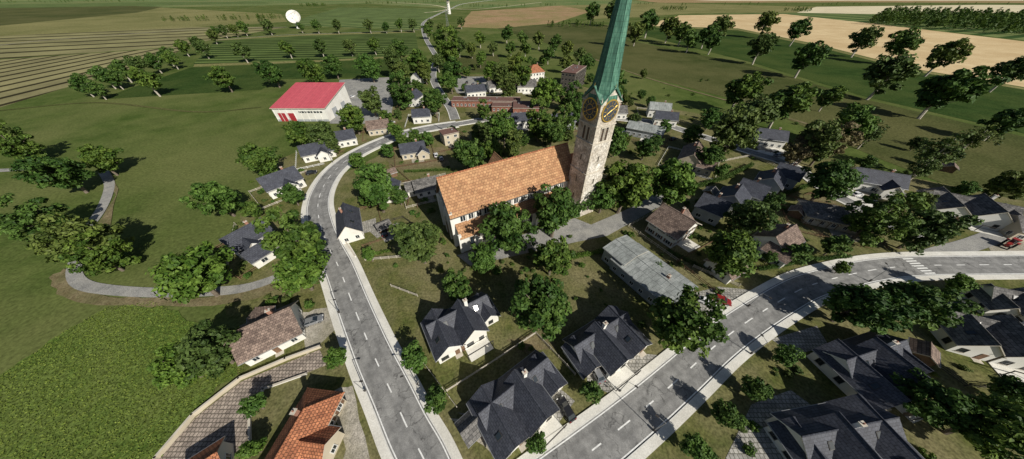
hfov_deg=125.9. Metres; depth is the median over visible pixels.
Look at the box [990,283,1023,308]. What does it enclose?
ridge cap
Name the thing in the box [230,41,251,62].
field tree
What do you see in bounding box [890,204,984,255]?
deciduous tree
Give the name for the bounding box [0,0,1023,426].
ground
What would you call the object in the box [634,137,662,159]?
deciduous tree
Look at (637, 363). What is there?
driveway
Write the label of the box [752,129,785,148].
walls
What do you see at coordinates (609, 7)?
field tree
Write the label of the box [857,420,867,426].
chimney cap
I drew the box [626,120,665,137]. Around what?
metal roofed workshop
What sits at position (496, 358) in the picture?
garden fence
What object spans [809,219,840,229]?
pergola
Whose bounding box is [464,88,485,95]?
walls
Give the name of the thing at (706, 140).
pavement
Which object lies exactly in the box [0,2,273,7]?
field
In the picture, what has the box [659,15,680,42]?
field tree
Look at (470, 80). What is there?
parking lot
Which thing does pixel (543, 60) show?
deciduous tree
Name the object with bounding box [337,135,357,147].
walls
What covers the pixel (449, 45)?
deciduous tree
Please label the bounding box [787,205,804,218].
garden shed
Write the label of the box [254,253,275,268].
walls
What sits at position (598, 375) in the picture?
parked car
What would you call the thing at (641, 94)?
deciduous tree
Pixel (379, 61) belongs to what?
deciduous tree
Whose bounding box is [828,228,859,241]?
terrace slabs
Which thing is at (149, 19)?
field
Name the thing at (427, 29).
field tree
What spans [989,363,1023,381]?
terrace
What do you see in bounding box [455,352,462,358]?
door step
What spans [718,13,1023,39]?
field
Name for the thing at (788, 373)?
garden bush
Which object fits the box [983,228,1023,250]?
farmyard
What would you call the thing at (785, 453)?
window glass
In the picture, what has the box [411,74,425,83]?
walls
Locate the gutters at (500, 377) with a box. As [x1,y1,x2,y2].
[466,350,567,458]
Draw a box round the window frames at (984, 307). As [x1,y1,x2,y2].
[964,292,1022,321]
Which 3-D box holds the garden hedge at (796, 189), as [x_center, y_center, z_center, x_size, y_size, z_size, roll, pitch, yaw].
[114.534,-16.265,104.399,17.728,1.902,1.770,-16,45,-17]
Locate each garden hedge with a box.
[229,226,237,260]
[375,248,390,254]
[404,167,450,172]
[563,248,603,260]
[666,248,710,272]
[698,162,754,187]
[757,254,852,270]
[784,184,808,194]
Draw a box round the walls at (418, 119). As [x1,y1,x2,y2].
[413,112,431,123]
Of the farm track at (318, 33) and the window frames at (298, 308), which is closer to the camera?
the window frames at (298, 308)
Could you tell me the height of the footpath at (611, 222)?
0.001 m
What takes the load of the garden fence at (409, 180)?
on the village lawn at (404, 311)
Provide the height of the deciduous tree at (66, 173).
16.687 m
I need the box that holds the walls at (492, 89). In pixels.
[487,83,501,92]
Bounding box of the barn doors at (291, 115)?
[277,113,296,120]
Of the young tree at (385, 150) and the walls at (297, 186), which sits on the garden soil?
the young tree at (385, 150)
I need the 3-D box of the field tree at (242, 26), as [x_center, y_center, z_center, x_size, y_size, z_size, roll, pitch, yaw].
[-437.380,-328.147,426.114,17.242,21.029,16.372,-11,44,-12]
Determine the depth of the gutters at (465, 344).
59.63 m
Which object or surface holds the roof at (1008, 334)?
on the walls at (992, 352)
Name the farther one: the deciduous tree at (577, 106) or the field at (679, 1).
the field at (679, 1)
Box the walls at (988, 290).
[959,286,1023,320]
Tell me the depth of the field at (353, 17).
714.60 m
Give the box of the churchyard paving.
[457,201,665,265]
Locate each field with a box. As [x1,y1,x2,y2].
[0,0,376,6]
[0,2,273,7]
[0,6,159,25]
[0,8,286,35]
[0,27,284,58]
[0,47,179,106]
[0,305,236,458]
[101,60,391,98]
[193,33,417,64]
[291,7,454,29]
[366,0,650,8]
[457,54,499,72]
[458,5,586,27]
[497,24,1023,200]
[562,3,813,18]
[639,0,1023,2]
[643,27,1023,132]
[653,14,1023,86]
[704,0,1023,0]
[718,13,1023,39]
[797,5,1023,13]
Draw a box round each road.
[306,122,457,458]
[421,0,488,119]
[456,116,919,237]
[537,255,1023,458]
[924,230,1006,251]
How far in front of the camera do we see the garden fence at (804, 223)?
88.44 m
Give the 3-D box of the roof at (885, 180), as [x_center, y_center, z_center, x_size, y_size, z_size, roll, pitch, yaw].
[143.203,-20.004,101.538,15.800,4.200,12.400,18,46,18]
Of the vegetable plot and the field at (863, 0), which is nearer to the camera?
the vegetable plot
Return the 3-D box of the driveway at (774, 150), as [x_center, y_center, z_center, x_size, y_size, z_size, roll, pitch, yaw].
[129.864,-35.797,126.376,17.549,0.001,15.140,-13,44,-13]
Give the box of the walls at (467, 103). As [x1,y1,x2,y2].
[451,101,512,111]
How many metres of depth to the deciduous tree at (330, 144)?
122.63 m
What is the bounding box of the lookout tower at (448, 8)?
[446,0,450,13]
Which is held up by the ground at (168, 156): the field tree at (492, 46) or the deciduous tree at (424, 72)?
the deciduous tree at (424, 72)
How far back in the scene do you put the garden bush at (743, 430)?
47.66 m
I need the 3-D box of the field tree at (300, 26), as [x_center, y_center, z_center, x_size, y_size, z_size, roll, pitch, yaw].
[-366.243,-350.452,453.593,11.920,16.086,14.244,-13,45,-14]
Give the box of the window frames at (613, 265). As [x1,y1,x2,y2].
[612,265,652,301]
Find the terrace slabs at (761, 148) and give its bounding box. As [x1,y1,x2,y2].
[756,146,772,151]
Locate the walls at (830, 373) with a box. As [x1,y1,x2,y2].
[806,352,856,395]
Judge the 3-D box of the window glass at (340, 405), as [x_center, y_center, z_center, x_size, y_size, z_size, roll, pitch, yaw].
[-35.252,38.188,44.692,8.844,1.260,16.494,4,43,4]
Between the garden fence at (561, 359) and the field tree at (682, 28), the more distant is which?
the field tree at (682, 28)
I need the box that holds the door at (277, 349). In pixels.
[272,347,281,352]
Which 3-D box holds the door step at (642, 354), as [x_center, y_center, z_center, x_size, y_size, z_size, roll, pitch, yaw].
[28.994,27.775,58.121,1.600,0.160,1.000,-21,47,-21]
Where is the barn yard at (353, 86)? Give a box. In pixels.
[330,77,392,122]
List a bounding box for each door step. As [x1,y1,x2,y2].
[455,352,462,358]
[518,441,526,452]
[638,351,646,357]
[970,357,983,363]
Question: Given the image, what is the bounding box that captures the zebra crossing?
[902,258,935,273]
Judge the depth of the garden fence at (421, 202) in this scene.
97.73 m
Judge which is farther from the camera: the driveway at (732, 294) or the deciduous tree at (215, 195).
the deciduous tree at (215, 195)
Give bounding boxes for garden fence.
[208,221,277,279]
[248,170,306,208]
[295,151,321,169]
[360,205,385,245]
[364,255,399,260]
[377,215,412,222]
[390,284,417,296]
[391,165,417,207]
[394,144,436,166]
[400,173,445,208]
[446,333,535,391]
[535,332,575,373]
[628,211,677,259]
[659,146,718,178]
[676,242,725,296]
[693,264,740,286]
[718,154,776,166]
[779,193,889,248]
[781,204,824,237]
[941,364,971,385]
[966,384,986,387]
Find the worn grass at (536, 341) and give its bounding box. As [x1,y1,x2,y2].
[507,328,555,353]
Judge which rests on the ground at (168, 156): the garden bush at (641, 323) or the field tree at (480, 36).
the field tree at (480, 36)
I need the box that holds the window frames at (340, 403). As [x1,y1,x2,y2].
[330,403,342,453]
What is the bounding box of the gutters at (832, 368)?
[812,331,870,392]
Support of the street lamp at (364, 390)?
on the ground at (168, 156)
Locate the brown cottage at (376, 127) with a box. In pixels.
[365,117,389,135]
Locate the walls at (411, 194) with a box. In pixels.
[408,189,435,198]
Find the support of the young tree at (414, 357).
on the village lawn at (404, 311)
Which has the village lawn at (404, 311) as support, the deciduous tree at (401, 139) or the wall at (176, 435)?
the deciduous tree at (401, 139)
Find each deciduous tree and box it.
[0,120,46,162]
[0,193,75,240]
[9,155,96,193]
[16,212,135,263]
[57,229,141,276]
[75,143,124,175]
[144,240,234,303]
[146,339,205,389]
[172,319,241,380]
[178,180,241,216]
[202,65,235,91]
[235,142,278,176]
[251,60,282,87]
[251,206,328,261]
[270,246,329,295]
[282,120,310,144]
[295,58,325,81]
[304,120,338,144]
[320,54,341,78]
[326,139,340,154]
[335,103,363,134]
[352,53,380,82]
[352,162,393,212]
[356,85,381,116]
[376,58,382,65]
[378,110,395,122]
[380,45,401,72]
[386,69,413,108]
[386,121,403,137]
[388,38,408,60]
[388,220,442,263]
[392,61,410,84]
[393,108,401,117]
[395,133,409,143]
[402,48,431,72]
[408,128,422,141]
[410,79,418,87]
[415,81,424,91]
[416,61,431,84]
[419,97,426,106]
[419,131,434,145]
[423,87,447,117]
[436,25,459,63]
[437,71,457,93]
[441,56,465,78]
[441,267,472,301]
[452,138,485,168]
[462,69,470,77]
[468,240,495,273]
[471,120,492,146]
[476,51,486,67]
[477,98,489,119]
[477,201,539,253]
[482,137,502,157]
[483,61,496,80]
[484,109,517,146]
[491,61,510,88]
[498,73,520,96]
[504,127,523,156]
[506,52,521,72]
[508,273,572,341]
[513,55,531,85]
[521,134,529,145]
[525,97,551,141]
[530,77,564,108]
[532,183,587,237]
[532,235,576,275]
[540,120,565,146]
[541,58,546,65]
[551,102,576,139]
[559,80,582,104]
[564,130,573,141]
[570,101,581,124]
[586,73,594,83]
[586,179,616,213]
[594,159,652,213]
[609,125,628,156]
[618,70,628,94]
[621,93,630,104]
[626,112,641,124]
[628,99,633,105]
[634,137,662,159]
[636,89,646,100]
[639,68,646,78]
[646,95,655,106]
[647,283,729,357]
[650,134,664,142]
[650,157,697,205]
[660,119,671,136]
[681,124,705,144]
[693,144,726,166]
[696,229,761,277]
[700,106,722,130]
[709,104,762,154]
[723,199,780,234]
[762,191,785,205]
[794,118,842,164]
[800,159,868,200]
[821,282,931,334]
[833,102,881,137]
[840,190,930,247]
[876,280,984,330]
[888,367,982,435]
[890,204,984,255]
[903,192,939,210]
[906,136,927,150]
[941,391,1023,458]
[981,170,1023,199]
[987,373,1023,404]
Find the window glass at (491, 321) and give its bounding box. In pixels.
[442,320,492,360]
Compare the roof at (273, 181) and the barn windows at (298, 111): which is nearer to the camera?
the roof at (273, 181)
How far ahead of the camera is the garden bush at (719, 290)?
69.21 m
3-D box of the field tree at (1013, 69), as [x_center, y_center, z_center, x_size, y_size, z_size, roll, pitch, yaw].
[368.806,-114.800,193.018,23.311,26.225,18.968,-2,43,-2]
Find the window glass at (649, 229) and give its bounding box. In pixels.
[648,224,694,244]
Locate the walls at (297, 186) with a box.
[268,179,306,198]
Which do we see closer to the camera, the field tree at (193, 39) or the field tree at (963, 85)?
the field tree at (963, 85)
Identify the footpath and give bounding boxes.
[65,170,300,296]
[581,195,662,237]
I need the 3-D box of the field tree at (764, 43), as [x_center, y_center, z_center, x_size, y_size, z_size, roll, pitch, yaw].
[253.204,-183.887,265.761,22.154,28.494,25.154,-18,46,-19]
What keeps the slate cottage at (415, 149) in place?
on the ground at (168, 156)
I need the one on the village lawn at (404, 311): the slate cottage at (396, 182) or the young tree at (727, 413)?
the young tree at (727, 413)
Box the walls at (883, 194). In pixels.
[853,168,903,198]
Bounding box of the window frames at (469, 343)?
[441,319,492,360]
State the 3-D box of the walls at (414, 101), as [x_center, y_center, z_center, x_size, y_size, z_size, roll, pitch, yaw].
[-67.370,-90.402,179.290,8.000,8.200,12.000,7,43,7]
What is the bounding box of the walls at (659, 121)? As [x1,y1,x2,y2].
[652,113,676,126]
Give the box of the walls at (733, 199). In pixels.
[720,196,738,211]
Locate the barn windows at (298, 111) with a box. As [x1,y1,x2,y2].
[298,111,321,112]
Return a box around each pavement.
[301,121,455,458]
[329,126,462,458]
[430,1,480,117]
[457,117,866,205]
[459,118,859,211]
[517,251,1023,458]
[628,275,1023,458]
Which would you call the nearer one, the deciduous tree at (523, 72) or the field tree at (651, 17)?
the deciduous tree at (523, 72)
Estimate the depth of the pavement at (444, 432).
61.36 m
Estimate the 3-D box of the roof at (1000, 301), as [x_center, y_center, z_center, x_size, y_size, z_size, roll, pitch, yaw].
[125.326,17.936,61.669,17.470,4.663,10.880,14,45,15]
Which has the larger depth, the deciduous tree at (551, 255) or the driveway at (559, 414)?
the deciduous tree at (551, 255)
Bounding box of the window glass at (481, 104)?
[453,104,511,110]
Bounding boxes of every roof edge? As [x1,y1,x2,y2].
[769,413,800,458]
[822,351,851,377]
[923,190,1013,222]
[941,325,1013,358]
[970,285,1023,315]
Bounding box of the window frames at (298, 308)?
[252,308,304,361]
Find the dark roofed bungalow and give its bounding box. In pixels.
[796,199,859,233]
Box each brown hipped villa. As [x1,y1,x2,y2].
[645,203,701,247]
[703,258,748,284]
[751,223,805,268]
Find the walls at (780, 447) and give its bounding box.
[763,417,804,458]
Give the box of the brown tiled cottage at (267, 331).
[228,300,305,365]
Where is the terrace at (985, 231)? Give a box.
[968,226,1005,237]
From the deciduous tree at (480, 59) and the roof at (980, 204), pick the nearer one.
the roof at (980, 204)
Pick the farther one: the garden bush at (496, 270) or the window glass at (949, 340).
the garden bush at (496, 270)
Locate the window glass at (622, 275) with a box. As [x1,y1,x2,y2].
[613,267,651,301]
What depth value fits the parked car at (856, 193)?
101.15 m
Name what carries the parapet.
on the roof at (502, 101)
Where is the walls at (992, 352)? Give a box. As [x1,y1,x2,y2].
[930,316,1023,371]
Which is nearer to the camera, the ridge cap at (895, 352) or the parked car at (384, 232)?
the ridge cap at (895, 352)
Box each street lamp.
[353,380,365,391]
[652,414,665,430]
[750,334,767,353]
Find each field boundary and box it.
[193,56,406,66]
[216,32,414,40]
[657,27,1023,89]
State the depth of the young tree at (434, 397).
47.98 m
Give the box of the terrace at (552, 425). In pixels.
[539,415,562,455]
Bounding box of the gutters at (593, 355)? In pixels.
[561,306,652,379]
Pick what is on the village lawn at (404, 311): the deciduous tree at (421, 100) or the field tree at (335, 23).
the deciduous tree at (421, 100)
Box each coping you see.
[152,345,319,458]
[247,372,306,440]
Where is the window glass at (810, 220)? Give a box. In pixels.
[798,204,859,231]
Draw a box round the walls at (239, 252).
[235,237,263,260]
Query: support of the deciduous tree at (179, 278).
on the village lawn at (270, 420)
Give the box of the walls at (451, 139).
[439,132,458,145]
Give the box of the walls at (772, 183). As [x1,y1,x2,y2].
[759,178,780,192]
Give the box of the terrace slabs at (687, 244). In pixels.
[677,238,699,251]
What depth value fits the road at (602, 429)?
58.30 m
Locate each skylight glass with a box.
[435,305,478,342]
[483,375,537,440]
[590,325,630,347]
[828,415,905,458]
[866,351,897,388]
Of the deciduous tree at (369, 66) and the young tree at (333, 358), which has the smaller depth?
the young tree at (333, 358)
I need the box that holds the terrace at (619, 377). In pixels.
[607,364,634,388]
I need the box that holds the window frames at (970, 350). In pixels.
[937,325,1023,369]
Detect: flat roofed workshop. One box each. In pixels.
[601,235,647,266]
[610,244,697,304]
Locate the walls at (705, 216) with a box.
[691,207,719,225]
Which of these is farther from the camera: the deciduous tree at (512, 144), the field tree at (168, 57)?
the field tree at (168, 57)
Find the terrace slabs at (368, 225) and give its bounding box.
[362,218,376,232]
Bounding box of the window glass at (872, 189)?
[861,186,890,195]
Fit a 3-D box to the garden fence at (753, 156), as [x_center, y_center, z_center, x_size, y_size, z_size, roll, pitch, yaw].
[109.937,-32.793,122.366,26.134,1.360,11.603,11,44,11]
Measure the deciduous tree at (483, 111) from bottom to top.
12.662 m
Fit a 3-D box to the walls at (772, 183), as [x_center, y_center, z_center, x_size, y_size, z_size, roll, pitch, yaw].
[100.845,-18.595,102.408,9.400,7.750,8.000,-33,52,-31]
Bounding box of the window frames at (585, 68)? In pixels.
[561,68,585,89]
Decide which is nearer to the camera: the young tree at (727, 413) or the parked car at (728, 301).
the young tree at (727, 413)
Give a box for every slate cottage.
[386,177,400,202]
[398,138,429,159]
[510,110,531,127]
[551,112,576,127]
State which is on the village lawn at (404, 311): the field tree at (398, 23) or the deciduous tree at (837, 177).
the deciduous tree at (837, 177)
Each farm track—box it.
[0,102,260,111]
[5,27,262,44]
[220,30,404,39]
[595,59,807,123]
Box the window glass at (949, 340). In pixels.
[935,325,1023,369]
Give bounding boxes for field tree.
[67,73,94,96]
[79,81,106,99]
[85,65,116,88]
[102,70,126,89]
[106,59,132,82]
[122,55,148,69]
[126,66,164,96]
[142,52,162,72]
[156,46,175,65]
[159,51,180,68]
[173,39,190,56]
[187,36,204,42]
[191,40,211,58]
[204,29,219,43]
[210,26,219,36]
[216,24,228,37]
[225,24,239,36]
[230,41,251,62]
[236,20,248,35]
[258,18,272,34]
[277,40,295,58]
[295,22,304,32]
[310,19,321,33]
[312,38,327,55]
[331,18,341,33]
[342,39,355,55]
[362,18,372,31]
[366,37,380,54]
[381,21,388,32]
[395,18,402,31]
[408,18,416,30]
[421,23,432,38]
[426,18,433,27]
[429,52,443,71]
[432,31,440,40]
[436,22,445,33]
[448,25,459,34]
[456,37,465,53]
[457,16,464,28]
[465,42,476,57]
[474,30,485,47]
[487,41,497,55]
[501,24,512,43]
[505,41,515,53]
[517,30,528,43]
[519,41,531,56]
[532,31,544,49]
[542,46,556,64]
[548,33,561,50]
[559,55,573,68]
[561,40,573,55]
[573,47,586,64]
[579,53,595,72]
[585,2,600,24]
[604,0,615,17]
[626,22,645,45]
[640,8,659,37]
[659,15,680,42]
[673,21,691,45]
[683,28,702,52]
[698,22,721,48]
[704,31,723,54]
[713,15,735,36]
[723,71,773,111]
[738,93,784,123]
[746,31,779,64]
[754,10,781,35]
[767,81,824,128]
[787,17,813,45]
[791,40,833,77]
[815,85,848,111]
[847,25,884,57]
[861,53,922,99]
[882,27,924,56]
[914,65,1010,118]
[923,36,975,76]
[976,107,1023,140]
[988,55,1023,91]
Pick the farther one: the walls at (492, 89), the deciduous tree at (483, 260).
the walls at (492, 89)
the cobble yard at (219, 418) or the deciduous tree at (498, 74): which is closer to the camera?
the cobble yard at (219, 418)
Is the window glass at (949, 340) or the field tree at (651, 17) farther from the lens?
the field tree at (651, 17)
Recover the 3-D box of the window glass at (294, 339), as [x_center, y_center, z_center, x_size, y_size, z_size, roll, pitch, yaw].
[-55.454,23.062,60.957,10.544,1.260,11.694,-26,49,-25]
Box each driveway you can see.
[303,308,333,354]
[370,230,379,237]
[449,418,489,450]
[458,389,573,420]
[587,354,657,392]
[696,287,749,314]
[726,390,809,458]
[757,148,798,161]
[772,326,826,354]
[841,190,893,208]
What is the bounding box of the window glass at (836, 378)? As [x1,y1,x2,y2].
[815,358,843,382]
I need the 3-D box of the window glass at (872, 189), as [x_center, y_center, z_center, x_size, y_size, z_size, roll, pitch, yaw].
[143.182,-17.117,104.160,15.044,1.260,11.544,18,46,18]
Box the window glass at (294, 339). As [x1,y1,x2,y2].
[252,309,303,360]
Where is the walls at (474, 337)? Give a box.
[438,316,498,363]
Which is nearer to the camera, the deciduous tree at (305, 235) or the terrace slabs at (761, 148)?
the deciduous tree at (305, 235)
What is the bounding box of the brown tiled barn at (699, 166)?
[677,140,717,176]
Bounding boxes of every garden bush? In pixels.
[243,271,251,279]
[261,299,277,306]
[281,295,292,304]
[303,299,314,308]
[437,267,443,272]
[492,266,501,274]
[517,341,524,349]
[578,262,585,267]
[627,232,634,237]
[638,320,647,327]
[707,452,720,458]
[713,287,724,293]
[737,425,748,433]
[742,440,757,457]
[747,420,761,432]
[783,368,793,377]
[792,363,803,374]
[918,447,936,458]
[930,371,940,377]
[958,364,973,371]
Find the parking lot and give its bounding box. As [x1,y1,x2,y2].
[454,77,487,92]
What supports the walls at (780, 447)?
on the ground at (168, 156)
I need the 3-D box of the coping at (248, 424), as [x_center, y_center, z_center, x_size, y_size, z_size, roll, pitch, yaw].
[-47.726,33.960,50.795,6.721,0.080,13.110,9,44,9]
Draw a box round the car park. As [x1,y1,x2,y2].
[376,223,401,241]
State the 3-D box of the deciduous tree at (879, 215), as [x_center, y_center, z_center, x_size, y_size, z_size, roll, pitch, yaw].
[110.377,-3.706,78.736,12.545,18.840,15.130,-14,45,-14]
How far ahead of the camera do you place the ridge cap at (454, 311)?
58.20 m
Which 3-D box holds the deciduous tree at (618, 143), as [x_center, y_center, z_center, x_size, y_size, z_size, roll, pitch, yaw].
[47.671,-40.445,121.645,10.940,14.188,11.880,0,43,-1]
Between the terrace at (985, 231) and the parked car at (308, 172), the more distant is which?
the parked car at (308, 172)
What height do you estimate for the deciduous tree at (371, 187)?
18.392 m
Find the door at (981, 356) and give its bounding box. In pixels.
[972,354,988,359]
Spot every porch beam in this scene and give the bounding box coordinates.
[467,340,492,355]
[540,424,566,450]
[618,370,640,387]
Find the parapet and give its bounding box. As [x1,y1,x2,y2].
[451,96,512,106]
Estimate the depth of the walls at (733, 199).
90.77 m
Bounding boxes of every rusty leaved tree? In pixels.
[781,134,823,163]
[808,121,863,165]
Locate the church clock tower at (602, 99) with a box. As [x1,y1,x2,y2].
[567,0,631,215]
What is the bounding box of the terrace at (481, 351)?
[466,337,493,361]
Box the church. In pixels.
[436,142,572,252]
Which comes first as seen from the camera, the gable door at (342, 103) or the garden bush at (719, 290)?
the garden bush at (719, 290)
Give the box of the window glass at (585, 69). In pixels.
[562,69,585,89]
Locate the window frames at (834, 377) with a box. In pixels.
[812,352,844,383]
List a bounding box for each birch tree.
[852,119,891,148]
[902,151,943,179]
[910,129,974,175]
[958,122,1004,148]
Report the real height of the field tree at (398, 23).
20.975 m
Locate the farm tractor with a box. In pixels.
[997,237,1022,249]
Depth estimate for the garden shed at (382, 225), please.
85.58 m
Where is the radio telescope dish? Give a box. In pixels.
[286,10,300,28]
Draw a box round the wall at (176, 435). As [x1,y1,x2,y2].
[155,346,321,458]
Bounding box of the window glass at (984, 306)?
[966,293,1021,321]
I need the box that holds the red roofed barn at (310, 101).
[269,82,351,120]
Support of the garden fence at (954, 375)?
on the village lawn at (404, 311)
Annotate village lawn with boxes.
[190,106,422,458]
[334,73,1023,458]
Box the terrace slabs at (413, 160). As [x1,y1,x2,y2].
[412,158,423,162]
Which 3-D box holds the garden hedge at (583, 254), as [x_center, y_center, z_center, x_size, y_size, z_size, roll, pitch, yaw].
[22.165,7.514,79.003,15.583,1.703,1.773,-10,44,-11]
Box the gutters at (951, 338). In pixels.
[937,321,1005,356]
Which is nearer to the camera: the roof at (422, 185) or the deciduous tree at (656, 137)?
the roof at (422, 185)
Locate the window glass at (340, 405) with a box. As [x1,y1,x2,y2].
[329,404,341,452]
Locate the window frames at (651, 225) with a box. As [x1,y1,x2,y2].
[647,225,695,245]
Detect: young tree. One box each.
[234,436,267,458]
[236,391,266,419]
[239,200,262,217]
[276,182,304,205]
[322,346,346,369]
[348,152,365,167]
[358,192,370,207]
[361,246,375,261]
[380,143,394,158]
[389,185,407,205]
[400,340,426,373]
[423,383,446,414]
[525,430,546,453]
[579,379,603,404]
[679,432,713,458]
[710,398,746,428]
[713,163,731,176]
[740,374,773,401]
[762,250,778,263]
[771,343,805,366]
[781,243,814,265]
[820,235,853,256]
[831,260,853,273]
[855,155,878,168]
[944,272,982,292]
[950,180,982,194]
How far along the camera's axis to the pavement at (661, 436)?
56.18 m
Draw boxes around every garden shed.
[374,219,391,233]
[386,167,397,177]
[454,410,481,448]
[703,186,718,195]
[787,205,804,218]
[908,337,940,367]
[940,162,959,173]
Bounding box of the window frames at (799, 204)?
[799,204,856,232]
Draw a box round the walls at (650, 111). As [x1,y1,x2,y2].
[646,103,670,116]
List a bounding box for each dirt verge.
[49,269,280,307]
[98,171,117,224]
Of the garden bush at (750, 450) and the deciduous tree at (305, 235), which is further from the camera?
the deciduous tree at (305, 235)
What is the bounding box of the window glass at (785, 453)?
[770,432,790,458]
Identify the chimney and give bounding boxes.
[851,422,861,427]
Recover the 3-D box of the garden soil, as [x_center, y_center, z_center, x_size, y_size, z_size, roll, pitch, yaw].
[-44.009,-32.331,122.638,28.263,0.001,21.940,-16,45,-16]
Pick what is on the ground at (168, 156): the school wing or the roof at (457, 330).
the school wing
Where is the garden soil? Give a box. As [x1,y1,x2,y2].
[385,146,450,169]
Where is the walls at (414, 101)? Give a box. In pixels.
[408,95,422,106]
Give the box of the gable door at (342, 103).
[332,101,344,116]
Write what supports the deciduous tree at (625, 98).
on the village lawn at (404, 311)
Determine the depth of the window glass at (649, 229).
82.38 m
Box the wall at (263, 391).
[250,373,306,439]
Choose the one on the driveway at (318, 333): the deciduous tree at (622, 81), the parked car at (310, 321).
the parked car at (310, 321)
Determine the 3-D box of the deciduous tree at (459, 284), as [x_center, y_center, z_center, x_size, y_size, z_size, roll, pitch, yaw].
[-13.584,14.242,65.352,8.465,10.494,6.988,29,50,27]
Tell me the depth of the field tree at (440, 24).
417.86 m
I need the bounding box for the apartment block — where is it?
[560,64,585,90]
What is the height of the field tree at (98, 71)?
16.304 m
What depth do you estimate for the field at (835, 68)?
240.40 m
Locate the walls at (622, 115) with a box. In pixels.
[617,114,626,118]
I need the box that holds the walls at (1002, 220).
[926,191,1011,230]
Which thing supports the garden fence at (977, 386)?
on the village lawn at (404, 311)
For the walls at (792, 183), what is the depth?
103.70 m
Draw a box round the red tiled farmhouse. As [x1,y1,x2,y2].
[265,387,345,458]
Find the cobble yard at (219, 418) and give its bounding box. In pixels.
[160,349,325,458]
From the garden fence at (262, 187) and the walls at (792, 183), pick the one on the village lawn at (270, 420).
the garden fence at (262, 187)
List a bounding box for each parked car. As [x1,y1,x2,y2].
[303,314,323,327]
[305,170,316,174]
[381,229,387,236]
[556,395,576,423]
[592,367,605,384]
[697,295,716,307]
[711,293,731,305]
[853,191,863,196]
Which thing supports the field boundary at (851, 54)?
on the field at (835, 68)
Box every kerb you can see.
[305,122,450,458]
[329,128,451,458]
[460,118,920,236]
[535,254,1023,458]
[626,274,1023,458]
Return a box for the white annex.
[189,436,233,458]
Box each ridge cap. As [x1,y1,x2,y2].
[218,220,254,242]
[256,165,293,181]
[425,293,490,346]
[478,354,558,446]
[572,305,646,367]
[792,393,922,458]
[838,334,933,400]
[859,167,911,186]
[936,186,1023,214]
[956,311,1023,345]
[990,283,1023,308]
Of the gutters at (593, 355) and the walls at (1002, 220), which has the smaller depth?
the gutters at (593, 355)
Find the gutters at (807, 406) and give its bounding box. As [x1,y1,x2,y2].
[767,402,924,458]
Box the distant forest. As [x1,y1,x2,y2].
[869,4,1023,32]
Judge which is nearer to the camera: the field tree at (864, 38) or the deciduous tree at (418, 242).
the deciduous tree at (418, 242)
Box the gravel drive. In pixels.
[334,385,369,458]
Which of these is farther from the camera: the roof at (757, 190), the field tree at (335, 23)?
the field tree at (335, 23)
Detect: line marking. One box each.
[307,122,452,458]
[317,126,439,458]
[328,128,449,458]
[539,255,1023,458]
[592,264,1011,450]
[621,273,1023,458]
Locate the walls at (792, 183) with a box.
[784,179,797,189]
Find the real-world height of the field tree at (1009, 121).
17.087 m
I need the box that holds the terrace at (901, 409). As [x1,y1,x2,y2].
[895,404,922,422]
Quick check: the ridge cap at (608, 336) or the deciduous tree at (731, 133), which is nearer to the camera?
the ridge cap at (608, 336)
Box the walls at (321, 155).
[302,151,336,162]
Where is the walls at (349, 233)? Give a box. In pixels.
[339,227,364,243]
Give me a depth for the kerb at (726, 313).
66.02 m
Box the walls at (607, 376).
[563,345,646,379]
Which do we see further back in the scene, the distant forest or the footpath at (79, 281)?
the distant forest
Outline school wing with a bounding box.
[513,101,538,112]
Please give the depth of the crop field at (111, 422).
52.52 m
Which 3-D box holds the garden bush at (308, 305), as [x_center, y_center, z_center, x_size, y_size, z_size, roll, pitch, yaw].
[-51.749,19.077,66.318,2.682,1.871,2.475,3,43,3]
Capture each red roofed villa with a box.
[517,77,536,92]
[530,63,544,79]
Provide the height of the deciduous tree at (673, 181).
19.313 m
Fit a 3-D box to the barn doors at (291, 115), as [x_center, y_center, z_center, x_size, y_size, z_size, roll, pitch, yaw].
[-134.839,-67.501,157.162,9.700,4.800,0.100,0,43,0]
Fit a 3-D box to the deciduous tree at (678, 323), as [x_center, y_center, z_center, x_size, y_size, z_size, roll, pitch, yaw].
[35.934,20.245,55.628,14.028,15.263,14.407,-14,45,-15]
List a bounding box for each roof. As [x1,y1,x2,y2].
[219,218,273,251]
[240,242,270,263]
[256,166,302,191]
[297,142,332,156]
[335,129,355,140]
[336,203,362,238]
[404,176,436,192]
[411,108,429,116]
[412,88,422,99]
[421,292,500,361]
[438,127,458,135]
[451,96,519,106]
[465,84,485,92]
[467,350,567,458]
[487,81,501,87]
[561,305,651,378]
[618,106,627,112]
[649,102,672,110]
[655,111,679,120]
[695,193,732,217]
[716,184,751,203]
[740,178,771,200]
[754,168,786,189]
[759,128,789,141]
[768,394,923,458]
[777,162,806,181]
[813,331,932,409]
[856,167,910,190]
[917,187,1023,215]
[934,301,1023,356]
[970,283,1023,313]
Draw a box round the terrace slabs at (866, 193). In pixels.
[859,190,886,199]
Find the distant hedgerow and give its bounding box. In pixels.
[0,0,1017,27]
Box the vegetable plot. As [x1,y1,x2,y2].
[803,194,844,206]
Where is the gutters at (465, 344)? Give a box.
[420,292,500,362]

